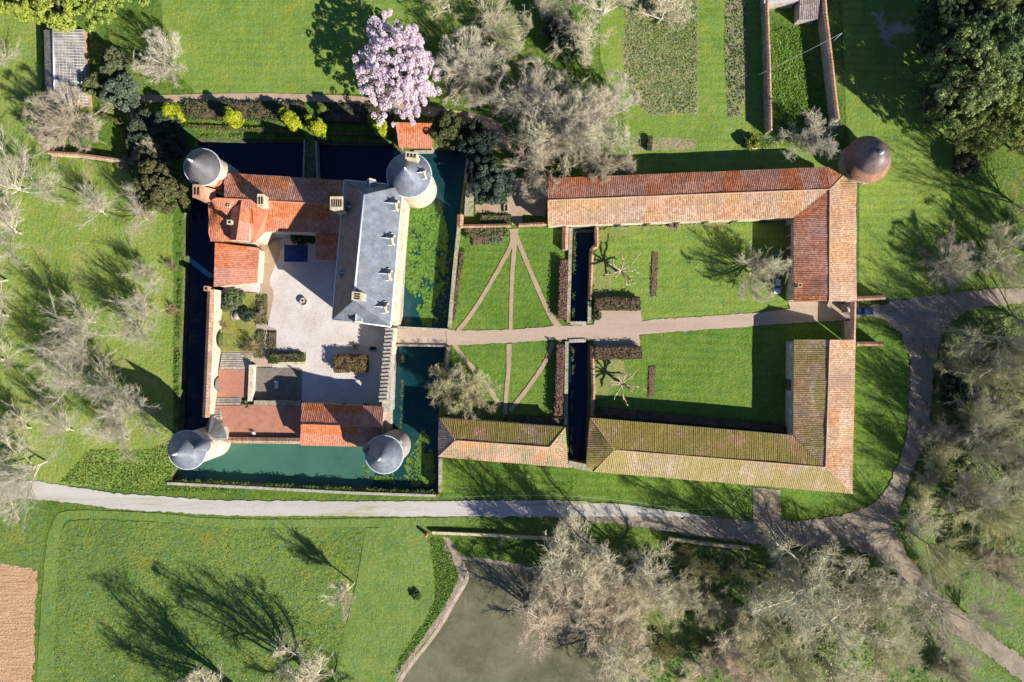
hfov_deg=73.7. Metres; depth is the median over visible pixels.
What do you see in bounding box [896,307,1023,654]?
thicket floor
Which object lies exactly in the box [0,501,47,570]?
meadow
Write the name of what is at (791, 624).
bramble
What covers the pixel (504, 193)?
hedge
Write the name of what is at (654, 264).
flower bed
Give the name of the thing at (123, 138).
hedge
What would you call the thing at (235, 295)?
shrub
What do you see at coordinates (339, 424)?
barn
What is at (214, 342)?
rampart wall
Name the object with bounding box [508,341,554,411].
path
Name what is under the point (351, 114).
hedge
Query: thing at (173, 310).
shrub
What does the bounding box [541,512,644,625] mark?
bare tree
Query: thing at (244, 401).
shrub
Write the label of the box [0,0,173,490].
lawn
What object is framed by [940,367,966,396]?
shrub
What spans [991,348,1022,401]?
scrub bush
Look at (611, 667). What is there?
bare tree
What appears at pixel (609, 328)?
drive
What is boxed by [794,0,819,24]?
tiled shed
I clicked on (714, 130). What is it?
lawn
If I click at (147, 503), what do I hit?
road
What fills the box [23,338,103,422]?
bare tree
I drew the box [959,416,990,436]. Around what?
scrub bush
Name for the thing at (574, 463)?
garden wall
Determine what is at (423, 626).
shore herbs
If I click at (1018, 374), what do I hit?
bare tree
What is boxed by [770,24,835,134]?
enclosure grass
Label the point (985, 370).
bramble
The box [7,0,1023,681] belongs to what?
ground
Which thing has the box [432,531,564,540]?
garden wall
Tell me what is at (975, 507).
scrub bush
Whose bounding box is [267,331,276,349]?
flower bed
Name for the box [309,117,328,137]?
topiary
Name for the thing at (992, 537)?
scrub bush
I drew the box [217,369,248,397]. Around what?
terrace
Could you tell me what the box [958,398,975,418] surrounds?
bramble
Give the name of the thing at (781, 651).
bramble
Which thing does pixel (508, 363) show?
path
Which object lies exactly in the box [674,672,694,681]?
scrub bush
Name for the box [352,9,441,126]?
magnolia tree
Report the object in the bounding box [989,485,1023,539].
bare tree
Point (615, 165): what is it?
bare tree
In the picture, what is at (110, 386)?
bare tree
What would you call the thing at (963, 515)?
scrub bush
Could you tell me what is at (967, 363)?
shrub
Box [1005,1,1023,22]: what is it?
pine tree
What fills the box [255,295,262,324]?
flower bed
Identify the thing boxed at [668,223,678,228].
shrub
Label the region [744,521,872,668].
bare tree
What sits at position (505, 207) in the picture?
stone trough
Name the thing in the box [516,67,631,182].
bare tree
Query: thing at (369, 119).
topiary
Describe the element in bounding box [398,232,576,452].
wall weeds
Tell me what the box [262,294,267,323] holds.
flower bed
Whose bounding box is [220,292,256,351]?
courtyard lawn
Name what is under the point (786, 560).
scrub bush
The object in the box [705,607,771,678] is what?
bare tree
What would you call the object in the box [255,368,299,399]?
slab yard
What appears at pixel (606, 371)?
worn grass
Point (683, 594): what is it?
bare tree
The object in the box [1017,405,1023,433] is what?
scrub bush
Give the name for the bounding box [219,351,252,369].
garden steps
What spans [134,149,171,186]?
yew tree
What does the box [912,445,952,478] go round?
scrub bush
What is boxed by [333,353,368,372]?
hedge
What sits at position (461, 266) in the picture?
hedge
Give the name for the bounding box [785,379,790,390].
door
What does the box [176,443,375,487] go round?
moat water
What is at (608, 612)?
bare tree
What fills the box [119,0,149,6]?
evergreen tree
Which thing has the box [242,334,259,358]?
shrub
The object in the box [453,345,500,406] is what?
path
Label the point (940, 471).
scrub bush
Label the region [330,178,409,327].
manor house
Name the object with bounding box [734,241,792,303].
bare tree
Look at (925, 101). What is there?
pine tree
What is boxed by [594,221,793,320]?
lawn
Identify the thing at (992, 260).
bare tree
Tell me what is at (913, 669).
bramble
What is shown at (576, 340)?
head wall
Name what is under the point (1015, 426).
bramble
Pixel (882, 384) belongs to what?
lawn
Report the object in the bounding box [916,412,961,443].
scrub bush
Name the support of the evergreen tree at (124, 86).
on the ground at (981, 200)
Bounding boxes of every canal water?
[568,341,587,459]
[570,228,593,321]
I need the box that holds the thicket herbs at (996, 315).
[916,311,1023,579]
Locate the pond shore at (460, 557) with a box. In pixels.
[398,537,595,681]
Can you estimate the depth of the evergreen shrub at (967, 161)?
160.85 m
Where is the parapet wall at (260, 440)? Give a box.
[226,437,299,443]
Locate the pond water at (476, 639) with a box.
[402,559,617,681]
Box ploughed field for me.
[0,563,37,681]
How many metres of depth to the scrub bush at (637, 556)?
161.76 m
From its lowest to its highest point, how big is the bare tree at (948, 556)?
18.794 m
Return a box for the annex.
[214,243,264,287]
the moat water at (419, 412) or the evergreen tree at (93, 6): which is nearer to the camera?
the evergreen tree at (93, 6)
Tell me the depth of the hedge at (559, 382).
162.15 m
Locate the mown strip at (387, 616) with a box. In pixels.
[332,526,434,681]
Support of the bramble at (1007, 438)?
on the thicket floor at (1014, 607)
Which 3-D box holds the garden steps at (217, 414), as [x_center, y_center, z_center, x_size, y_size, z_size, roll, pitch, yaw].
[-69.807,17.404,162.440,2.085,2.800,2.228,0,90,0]
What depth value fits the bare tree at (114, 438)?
158.62 m
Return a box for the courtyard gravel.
[225,236,387,404]
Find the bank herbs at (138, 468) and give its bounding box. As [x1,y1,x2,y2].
[61,442,233,492]
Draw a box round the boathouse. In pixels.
[395,122,433,153]
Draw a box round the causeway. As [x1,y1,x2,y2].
[302,139,319,178]
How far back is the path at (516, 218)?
163.66 m
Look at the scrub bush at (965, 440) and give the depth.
161.84 m
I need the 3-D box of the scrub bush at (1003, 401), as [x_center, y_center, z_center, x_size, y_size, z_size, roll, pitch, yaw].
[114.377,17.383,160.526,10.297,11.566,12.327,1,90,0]
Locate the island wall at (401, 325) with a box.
[391,259,405,429]
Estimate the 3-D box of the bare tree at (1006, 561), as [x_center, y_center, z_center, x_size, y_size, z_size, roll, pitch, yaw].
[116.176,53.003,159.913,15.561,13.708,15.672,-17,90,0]
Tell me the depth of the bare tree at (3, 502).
159.98 m
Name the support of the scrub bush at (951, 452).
on the thicket floor at (1014, 607)
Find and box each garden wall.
[45,121,54,152]
[48,151,126,163]
[248,364,256,400]
[254,400,301,404]
[270,362,305,364]
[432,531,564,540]
[438,457,441,491]
[445,347,449,369]
[448,214,461,326]
[457,214,463,225]
[460,223,510,228]
[464,154,468,182]
[464,183,473,215]
[518,222,547,226]
[562,227,568,250]
[568,458,591,471]
[587,301,591,322]
[588,227,598,299]
[590,346,594,415]
[669,536,749,549]
[761,0,772,134]
[817,0,839,123]
[856,342,884,345]
[857,295,885,300]
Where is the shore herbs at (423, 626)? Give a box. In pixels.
[393,538,458,674]
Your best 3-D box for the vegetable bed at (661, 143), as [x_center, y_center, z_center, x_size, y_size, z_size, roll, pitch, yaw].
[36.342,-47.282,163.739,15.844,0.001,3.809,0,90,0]
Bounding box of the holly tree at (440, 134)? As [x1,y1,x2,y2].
[428,109,464,149]
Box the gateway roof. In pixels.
[843,302,856,339]
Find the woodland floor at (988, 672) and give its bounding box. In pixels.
[611,544,1012,681]
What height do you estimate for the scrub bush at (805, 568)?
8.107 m
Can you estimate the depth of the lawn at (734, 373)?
163.79 m
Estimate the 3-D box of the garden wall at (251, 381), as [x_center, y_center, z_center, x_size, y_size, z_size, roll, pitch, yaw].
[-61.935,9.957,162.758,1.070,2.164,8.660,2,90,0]
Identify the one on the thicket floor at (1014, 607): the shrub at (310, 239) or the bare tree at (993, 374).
the bare tree at (993, 374)
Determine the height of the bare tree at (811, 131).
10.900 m
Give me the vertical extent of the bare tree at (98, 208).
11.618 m
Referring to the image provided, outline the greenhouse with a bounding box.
[44,29,92,107]
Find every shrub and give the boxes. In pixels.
[113,153,133,176]
[125,131,145,152]
[126,108,155,142]
[144,110,183,146]
[161,258,177,271]
[166,303,177,318]
[218,318,228,330]
[221,292,226,303]
[221,299,237,311]
[224,289,246,307]
[239,307,255,321]
[240,397,254,408]
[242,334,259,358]
[252,304,268,319]
[267,351,277,363]
[290,235,306,244]
[304,235,314,243]
[411,588,421,600]
[457,125,497,166]
[459,117,483,140]
[466,151,496,179]
[470,163,516,204]
[591,309,601,320]
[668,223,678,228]
[879,298,889,305]
[927,349,980,392]
[938,393,962,410]
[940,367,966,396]
[951,145,981,177]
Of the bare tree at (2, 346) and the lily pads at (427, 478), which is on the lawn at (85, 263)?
the bare tree at (2, 346)
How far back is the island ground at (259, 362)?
163.84 m
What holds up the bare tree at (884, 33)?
on the lawn at (904, 203)
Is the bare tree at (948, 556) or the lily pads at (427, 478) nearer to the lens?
the bare tree at (948, 556)
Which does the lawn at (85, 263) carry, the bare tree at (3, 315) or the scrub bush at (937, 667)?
the bare tree at (3, 315)
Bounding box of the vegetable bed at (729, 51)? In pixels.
[725,0,747,117]
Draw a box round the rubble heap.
[957,377,995,416]
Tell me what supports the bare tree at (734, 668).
on the woodland floor at (988, 672)
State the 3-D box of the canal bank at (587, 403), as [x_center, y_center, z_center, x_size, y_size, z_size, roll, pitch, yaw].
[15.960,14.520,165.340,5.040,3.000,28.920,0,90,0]
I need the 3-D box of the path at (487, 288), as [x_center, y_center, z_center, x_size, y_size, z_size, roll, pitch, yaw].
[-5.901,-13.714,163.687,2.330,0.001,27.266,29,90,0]
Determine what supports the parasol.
on the courtyard gravel
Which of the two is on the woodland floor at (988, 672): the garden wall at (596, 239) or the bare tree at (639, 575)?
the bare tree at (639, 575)
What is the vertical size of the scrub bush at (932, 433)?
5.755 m
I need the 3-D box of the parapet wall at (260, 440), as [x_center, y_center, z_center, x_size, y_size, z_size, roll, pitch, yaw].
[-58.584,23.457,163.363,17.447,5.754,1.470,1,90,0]
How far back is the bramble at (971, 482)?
162.18 m
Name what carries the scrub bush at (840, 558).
on the woodland floor at (988, 672)
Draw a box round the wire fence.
[465,488,747,508]
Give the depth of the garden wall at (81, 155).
161.34 m
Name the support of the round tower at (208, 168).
on the island ground at (259, 362)
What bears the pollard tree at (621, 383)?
on the lawn at (734, 373)
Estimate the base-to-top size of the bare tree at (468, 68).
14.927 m
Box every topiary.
[161,102,185,122]
[222,106,244,128]
[277,107,287,118]
[280,110,302,131]
[304,114,316,128]
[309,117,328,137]
[316,102,326,113]
[367,114,375,128]
[372,117,389,136]
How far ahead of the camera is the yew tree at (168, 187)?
157.01 m
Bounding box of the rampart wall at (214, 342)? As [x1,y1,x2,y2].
[202,286,222,416]
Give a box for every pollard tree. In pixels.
[604,253,640,290]
[604,370,645,405]
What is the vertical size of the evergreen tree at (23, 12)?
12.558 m
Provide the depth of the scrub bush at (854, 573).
161.62 m
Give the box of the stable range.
[547,167,856,300]
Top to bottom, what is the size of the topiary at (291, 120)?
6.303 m
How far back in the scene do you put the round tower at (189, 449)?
151.41 m
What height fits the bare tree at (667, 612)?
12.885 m
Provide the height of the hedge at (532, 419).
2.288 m
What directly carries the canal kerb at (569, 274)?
on the ground at (981, 200)
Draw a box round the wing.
[193,173,343,260]
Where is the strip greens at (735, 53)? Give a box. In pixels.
[725,0,746,116]
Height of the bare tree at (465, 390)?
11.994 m
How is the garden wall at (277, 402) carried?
on the island ground at (259, 362)
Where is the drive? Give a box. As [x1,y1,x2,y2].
[446,301,860,346]
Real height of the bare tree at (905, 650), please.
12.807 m
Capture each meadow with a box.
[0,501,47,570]
[52,519,366,681]
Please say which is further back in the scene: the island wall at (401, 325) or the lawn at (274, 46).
the island wall at (401, 325)
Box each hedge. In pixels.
[99,112,123,125]
[120,129,130,158]
[182,99,306,121]
[184,123,302,134]
[269,352,305,362]
[317,102,393,125]
[327,130,394,137]
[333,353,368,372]
[452,249,465,320]
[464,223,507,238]
[472,232,503,245]
[475,190,507,204]
[480,214,511,223]
[504,414,563,424]
[553,344,564,416]
[557,259,567,319]
[593,296,641,310]
[594,345,642,359]
[596,406,786,433]
[645,135,652,150]
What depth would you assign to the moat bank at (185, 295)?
164.92 m
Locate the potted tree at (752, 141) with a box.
[741,133,760,150]
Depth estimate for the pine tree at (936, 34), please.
150.87 m
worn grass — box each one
[591,358,627,399]
[592,256,611,302]
[599,222,735,242]
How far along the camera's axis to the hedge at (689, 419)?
162.95 m
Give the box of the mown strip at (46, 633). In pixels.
[36,510,479,681]
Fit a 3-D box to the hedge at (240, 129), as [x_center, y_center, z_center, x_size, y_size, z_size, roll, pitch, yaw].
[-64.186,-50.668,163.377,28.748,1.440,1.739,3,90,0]
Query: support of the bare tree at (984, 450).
on the thicket floor at (1014, 607)
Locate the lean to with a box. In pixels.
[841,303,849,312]
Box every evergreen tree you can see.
[0,0,40,24]
[20,0,91,33]
[60,0,124,31]
[81,71,108,98]
[99,46,131,78]
[99,69,140,112]
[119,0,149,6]
[541,8,576,46]
[555,33,581,63]
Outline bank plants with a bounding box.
[172,131,434,493]
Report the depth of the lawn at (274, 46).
163.81 m
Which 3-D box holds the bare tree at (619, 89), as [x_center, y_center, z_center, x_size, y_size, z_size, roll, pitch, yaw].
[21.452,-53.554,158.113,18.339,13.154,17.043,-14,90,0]
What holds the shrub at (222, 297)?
on the courtyard lawn at (237, 333)
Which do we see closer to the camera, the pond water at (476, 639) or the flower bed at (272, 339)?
the flower bed at (272, 339)
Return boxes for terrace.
[215,404,301,441]
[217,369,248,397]
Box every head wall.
[569,339,585,342]
[570,321,585,324]
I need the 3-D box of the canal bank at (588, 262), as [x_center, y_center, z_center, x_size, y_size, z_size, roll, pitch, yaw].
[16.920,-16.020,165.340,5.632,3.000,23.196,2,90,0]
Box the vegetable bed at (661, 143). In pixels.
[631,136,696,151]
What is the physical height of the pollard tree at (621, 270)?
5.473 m
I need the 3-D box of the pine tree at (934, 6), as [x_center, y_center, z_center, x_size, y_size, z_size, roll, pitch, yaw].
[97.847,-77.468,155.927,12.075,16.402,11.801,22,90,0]
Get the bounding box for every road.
[0,480,711,517]
[550,288,1023,681]
[753,488,780,523]
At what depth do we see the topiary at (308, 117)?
159.27 m
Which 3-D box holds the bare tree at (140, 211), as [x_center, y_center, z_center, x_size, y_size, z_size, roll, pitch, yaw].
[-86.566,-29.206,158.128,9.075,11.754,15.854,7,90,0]
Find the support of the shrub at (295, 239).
on the courtyard gravel
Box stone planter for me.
[299,297,307,305]
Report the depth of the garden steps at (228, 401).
162.12 m
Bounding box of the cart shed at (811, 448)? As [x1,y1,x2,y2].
[586,340,855,493]
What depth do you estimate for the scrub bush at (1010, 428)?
161.51 m
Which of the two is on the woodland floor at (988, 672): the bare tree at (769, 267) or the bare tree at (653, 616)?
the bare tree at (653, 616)
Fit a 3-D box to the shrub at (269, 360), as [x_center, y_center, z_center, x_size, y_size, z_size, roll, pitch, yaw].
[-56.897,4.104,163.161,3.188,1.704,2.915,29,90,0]
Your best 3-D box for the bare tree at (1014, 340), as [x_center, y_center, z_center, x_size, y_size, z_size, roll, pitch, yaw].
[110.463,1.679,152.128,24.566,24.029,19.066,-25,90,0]
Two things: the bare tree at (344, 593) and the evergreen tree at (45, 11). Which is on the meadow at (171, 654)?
the bare tree at (344, 593)
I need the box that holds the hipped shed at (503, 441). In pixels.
[438,416,568,467]
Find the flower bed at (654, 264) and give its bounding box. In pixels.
[650,252,658,296]
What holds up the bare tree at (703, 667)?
on the woodland floor at (988, 672)
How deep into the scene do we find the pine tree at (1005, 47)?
148.09 m
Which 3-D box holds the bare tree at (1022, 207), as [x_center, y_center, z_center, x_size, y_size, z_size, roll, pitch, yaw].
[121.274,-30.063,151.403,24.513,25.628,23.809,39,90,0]
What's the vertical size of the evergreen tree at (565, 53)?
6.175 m
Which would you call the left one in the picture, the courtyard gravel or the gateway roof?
the courtyard gravel
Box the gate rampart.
[379,327,396,411]
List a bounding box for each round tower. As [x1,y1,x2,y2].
[167,415,230,469]
[183,148,240,195]
[362,429,410,473]
[386,151,436,207]
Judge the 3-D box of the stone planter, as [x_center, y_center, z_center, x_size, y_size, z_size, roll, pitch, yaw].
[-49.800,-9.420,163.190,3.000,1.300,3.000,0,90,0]
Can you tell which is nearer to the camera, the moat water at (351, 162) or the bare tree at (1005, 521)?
the bare tree at (1005, 521)
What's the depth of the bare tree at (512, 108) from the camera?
157.53 m
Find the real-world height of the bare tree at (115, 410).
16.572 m
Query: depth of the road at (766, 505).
163.66 m
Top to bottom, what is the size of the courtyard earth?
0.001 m
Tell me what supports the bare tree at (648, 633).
on the woodland floor at (988, 672)
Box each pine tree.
[909,0,989,63]
[913,77,976,126]
[914,0,973,24]
[920,26,1022,137]
[926,25,989,79]
[938,0,1005,61]
[951,0,1009,30]
[951,105,1011,156]
[968,0,1023,29]
[976,13,1023,86]
[976,73,1023,140]
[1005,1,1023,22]
[1006,117,1023,156]
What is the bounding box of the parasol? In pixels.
[284,245,307,261]
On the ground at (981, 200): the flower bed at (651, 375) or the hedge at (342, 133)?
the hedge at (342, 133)
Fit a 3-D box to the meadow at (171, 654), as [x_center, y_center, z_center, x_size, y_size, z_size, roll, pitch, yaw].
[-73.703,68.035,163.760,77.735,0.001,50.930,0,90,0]
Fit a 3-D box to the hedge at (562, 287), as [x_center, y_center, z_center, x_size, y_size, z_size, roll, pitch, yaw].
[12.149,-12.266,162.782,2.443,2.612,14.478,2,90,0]
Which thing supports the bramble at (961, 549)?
on the thicket floor at (1014, 607)
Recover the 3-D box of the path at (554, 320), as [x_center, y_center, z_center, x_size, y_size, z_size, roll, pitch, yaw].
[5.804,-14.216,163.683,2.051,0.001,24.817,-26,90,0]
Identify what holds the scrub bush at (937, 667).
on the woodland floor at (988, 672)
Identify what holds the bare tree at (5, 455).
on the lawn at (85, 263)
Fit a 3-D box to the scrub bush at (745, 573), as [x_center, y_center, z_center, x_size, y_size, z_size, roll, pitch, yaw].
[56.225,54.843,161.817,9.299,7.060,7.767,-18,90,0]
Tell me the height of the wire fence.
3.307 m
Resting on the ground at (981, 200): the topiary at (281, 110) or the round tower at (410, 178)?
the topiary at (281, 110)
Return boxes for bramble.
[642,649,661,667]
[658,560,668,568]
[671,611,685,622]
[702,637,719,656]
[703,556,715,571]
[750,572,764,584]
[773,641,789,656]
[788,613,801,627]
[795,548,811,564]
[839,560,856,578]
[908,665,915,673]
[934,382,948,395]
[941,531,959,549]
[944,531,970,553]
[945,456,960,469]
[957,454,978,474]
[957,470,977,482]
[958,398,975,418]
[965,476,977,488]
[965,523,980,535]
[976,361,995,380]
[995,433,1018,456]
[1001,537,1018,550]
[1002,418,1020,434]
[1003,492,1021,507]
[1008,561,1020,574]
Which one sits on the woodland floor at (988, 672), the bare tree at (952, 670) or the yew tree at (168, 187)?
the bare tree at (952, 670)
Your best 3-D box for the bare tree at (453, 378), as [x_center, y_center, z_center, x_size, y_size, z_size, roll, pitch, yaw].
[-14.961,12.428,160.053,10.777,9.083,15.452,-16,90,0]
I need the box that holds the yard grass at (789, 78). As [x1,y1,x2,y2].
[770,26,818,124]
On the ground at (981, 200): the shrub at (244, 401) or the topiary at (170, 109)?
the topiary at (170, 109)
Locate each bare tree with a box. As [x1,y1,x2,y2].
[0,40,22,68]
[0,124,67,211]
[0,183,29,273]
[0,279,19,321]
[0,312,9,333]
[0,332,30,373]
[0,401,39,453]
[0,428,47,532]
[0,436,23,471]
[0,482,27,533]
[20,81,113,165]
[21,305,118,379]
[22,393,87,465]
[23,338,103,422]
[25,289,100,376]
[53,357,145,448]
[71,179,118,231]
[76,415,138,463]
[77,382,169,440]
[81,298,166,359]
[98,276,169,321]
[114,183,160,247]
[116,259,167,295]
[129,136,166,160]
[130,28,188,87]
[177,661,224,681]
[262,627,335,681]
[319,579,355,622]
[421,0,462,24]
[425,363,472,416]
[427,362,490,418]
[430,24,510,114]
[440,368,505,420]
[468,0,533,62]
[486,56,562,138]
[497,70,618,165]
[498,135,562,202]
[508,582,576,662]
[515,507,624,626]
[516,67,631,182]
[529,0,572,30]
[535,557,647,659]
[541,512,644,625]
[544,3,616,68]
[562,69,643,146]
[573,134,637,182]
[574,0,636,15]
[584,592,664,660]
[587,621,664,681]
[600,539,691,625]
[629,588,678,633]
[632,0,695,31]
[642,637,683,671]
[650,576,688,632]
[652,561,711,620]
[678,646,732,681]
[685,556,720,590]
[688,574,744,635]
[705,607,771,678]
[721,646,777,681]
[730,608,827,681]
[731,567,802,639]
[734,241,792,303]
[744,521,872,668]
[761,642,826,681]
[762,108,842,162]
[787,554,917,660]
[805,628,901,681]
[841,547,926,653]
[856,599,921,681]
[867,624,926,678]
[870,9,913,47]
[899,511,1004,609]
[901,571,987,668]
[917,221,977,293]
[935,464,1023,528]
[937,645,979,681]
[939,336,1023,400]
[942,301,1023,390]
[944,392,1023,450]
[946,466,1023,550]
[955,219,1023,293]
[957,401,1023,506]
[964,583,1021,664]
[969,526,1023,606]
[980,347,1023,394]
[980,434,1023,494]
[989,380,1023,409]
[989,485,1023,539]
[1004,168,1023,228]
[1005,319,1023,373]
[1014,412,1023,470]
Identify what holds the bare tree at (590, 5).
on the ground at (981, 200)
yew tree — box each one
[133,159,192,215]
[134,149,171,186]
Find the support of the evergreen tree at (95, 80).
on the ground at (981, 200)
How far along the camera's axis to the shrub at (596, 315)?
162.96 m
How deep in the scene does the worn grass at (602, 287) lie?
163.65 m
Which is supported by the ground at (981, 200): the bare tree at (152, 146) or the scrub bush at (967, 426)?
the bare tree at (152, 146)
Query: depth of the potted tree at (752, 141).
162.17 m
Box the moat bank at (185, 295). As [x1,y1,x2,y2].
[170,138,468,494]
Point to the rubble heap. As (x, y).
(970, 394)
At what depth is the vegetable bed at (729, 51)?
163.74 m
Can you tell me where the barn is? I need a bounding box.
[300,401,385,446]
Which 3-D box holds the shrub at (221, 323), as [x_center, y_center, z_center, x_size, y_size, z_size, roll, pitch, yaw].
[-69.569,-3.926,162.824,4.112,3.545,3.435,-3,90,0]
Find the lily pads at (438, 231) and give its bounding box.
[405,202,448,326]
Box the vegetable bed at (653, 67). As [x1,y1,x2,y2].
[622,0,699,115]
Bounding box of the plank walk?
[873,648,887,681]
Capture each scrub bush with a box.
[613,543,652,571]
[671,542,696,564]
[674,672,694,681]
[713,561,743,587]
[730,558,769,593]
[756,640,794,673]
[767,542,814,577]
[768,548,813,588]
[823,542,860,580]
[832,549,872,585]
[893,499,949,549]
[909,484,939,519]
[910,468,939,493]
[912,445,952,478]
[912,487,938,509]
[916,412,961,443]
[918,420,960,457]
[921,430,963,464]
[922,648,955,681]
[926,417,970,457]
[928,434,952,451]
[929,454,960,481]
[937,355,963,377]
[939,497,984,536]
[952,430,975,449]
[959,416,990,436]
[961,497,992,523]
[970,500,1016,552]
[971,354,1005,395]
[978,391,1021,436]
[989,413,1023,438]
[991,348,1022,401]
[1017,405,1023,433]
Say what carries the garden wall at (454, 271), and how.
on the ground at (981, 200)
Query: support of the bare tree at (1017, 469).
on the thicket floor at (1014, 607)
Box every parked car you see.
[772,255,779,271]
[772,275,781,293]
[856,307,873,315]
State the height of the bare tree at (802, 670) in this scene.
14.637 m
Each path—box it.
[121,93,506,149]
[127,105,134,164]
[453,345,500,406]
[456,235,514,330]
[475,200,522,224]
[492,180,547,216]
[503,344,511,417]
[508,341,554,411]
[509,228,518,328]
[513,233,561,325]
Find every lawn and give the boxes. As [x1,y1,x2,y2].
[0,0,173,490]
[161,0,434,93]
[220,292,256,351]
[442,320,909,516]
[450,341,560,418]
[453,228,558,330]
[593,320,845,432]
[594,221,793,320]
[600,0,842,174]
[842,0,980,300]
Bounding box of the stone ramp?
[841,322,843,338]
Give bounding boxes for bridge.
[396,326,447,346]
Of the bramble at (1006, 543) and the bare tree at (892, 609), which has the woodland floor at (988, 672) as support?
the bare tree at (892, 609)
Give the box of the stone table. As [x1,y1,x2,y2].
[231,311,239,320]
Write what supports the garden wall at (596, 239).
on the ground at (981, 200)
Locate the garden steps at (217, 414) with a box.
[214,410,221,419]
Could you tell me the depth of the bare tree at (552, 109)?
154.92 m
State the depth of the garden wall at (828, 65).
161.01 m
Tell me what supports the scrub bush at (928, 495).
on the thicket floor at (1014, 607)
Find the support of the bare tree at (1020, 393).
on the thicket floor at (1014, 607)
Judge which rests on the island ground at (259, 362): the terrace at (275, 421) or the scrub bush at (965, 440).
the terrace at (275, 421)
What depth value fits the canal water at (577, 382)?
165.94 m
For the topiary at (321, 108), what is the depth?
161.34 m
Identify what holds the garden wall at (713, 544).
on the ground at (981, 200)
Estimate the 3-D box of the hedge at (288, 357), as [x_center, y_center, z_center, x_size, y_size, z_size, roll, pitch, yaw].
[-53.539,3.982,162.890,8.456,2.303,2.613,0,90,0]
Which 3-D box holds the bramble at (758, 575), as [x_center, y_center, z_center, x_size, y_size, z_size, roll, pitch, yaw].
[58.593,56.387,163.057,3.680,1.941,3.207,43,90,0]
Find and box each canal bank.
[572,226,594,321]
[577,341,588,461]
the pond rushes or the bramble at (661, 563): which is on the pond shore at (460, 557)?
the pond rushes
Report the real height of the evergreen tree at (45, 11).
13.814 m
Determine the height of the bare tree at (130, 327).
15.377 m
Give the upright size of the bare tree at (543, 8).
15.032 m
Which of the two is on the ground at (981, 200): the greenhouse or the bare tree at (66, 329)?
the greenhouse
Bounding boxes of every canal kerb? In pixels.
[564,341,568,424]
[567,228,572,322]
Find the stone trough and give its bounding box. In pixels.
[504,204,507,211]
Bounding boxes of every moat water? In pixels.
[175,142,400,488]
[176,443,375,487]
[373,150,465,491]
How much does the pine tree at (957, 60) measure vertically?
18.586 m
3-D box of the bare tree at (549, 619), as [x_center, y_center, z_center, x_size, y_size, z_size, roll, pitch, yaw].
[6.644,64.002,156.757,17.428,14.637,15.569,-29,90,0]
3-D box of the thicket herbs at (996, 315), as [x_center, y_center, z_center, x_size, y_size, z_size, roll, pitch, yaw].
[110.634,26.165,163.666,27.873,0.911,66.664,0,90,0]
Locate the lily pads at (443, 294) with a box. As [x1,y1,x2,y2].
[426,250,452,323]
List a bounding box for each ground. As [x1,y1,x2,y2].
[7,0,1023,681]
[220,195,402,432]
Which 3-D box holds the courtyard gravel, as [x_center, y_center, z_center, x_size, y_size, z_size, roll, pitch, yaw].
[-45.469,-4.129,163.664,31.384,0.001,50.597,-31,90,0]
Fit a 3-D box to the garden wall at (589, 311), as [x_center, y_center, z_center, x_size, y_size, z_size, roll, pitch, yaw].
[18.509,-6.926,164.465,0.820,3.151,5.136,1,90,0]
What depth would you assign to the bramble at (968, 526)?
162.94 m
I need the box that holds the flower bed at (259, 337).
[253,330,265,358]
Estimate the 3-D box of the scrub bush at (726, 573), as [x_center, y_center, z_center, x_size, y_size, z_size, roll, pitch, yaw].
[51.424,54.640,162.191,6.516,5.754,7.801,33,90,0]
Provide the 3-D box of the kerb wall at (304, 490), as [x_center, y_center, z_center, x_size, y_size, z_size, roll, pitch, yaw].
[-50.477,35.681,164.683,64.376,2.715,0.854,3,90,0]
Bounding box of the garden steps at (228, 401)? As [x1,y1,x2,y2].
[215,398,241,405]
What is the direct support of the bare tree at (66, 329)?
on the lawn at (85, 263)
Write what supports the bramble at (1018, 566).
on the thicket floor at (1014, 607)
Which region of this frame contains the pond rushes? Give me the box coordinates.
[553,578,650,681]
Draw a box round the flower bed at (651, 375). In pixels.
[647,365,655,398]
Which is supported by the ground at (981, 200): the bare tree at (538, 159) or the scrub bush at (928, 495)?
the bare tree at (538, 159)
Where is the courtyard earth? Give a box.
[259,237,282,319]
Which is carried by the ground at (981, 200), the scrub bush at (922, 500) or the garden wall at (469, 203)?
the garden wall at (469, 203)
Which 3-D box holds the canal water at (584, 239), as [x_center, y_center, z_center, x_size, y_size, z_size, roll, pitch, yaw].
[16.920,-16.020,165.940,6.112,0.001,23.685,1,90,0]
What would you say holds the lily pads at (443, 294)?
on the moat water at (419, 412)
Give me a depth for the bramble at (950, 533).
162.29 m
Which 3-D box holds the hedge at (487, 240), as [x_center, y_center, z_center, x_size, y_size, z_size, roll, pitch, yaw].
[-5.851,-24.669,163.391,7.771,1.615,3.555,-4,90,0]
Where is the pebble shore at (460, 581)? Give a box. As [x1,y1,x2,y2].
[396,537,463,681]
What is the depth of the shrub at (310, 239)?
162.67 m
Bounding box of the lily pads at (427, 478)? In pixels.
[362,430,436,486]
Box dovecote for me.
[837,136,890,185]
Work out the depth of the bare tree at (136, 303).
157.84 m
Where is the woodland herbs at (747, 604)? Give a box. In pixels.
[621,546,943,681]
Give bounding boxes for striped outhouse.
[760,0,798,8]
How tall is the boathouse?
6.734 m
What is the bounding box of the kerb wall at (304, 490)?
[167,481,435,496]
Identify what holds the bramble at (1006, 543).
on the thicket floor at (1014, 607)

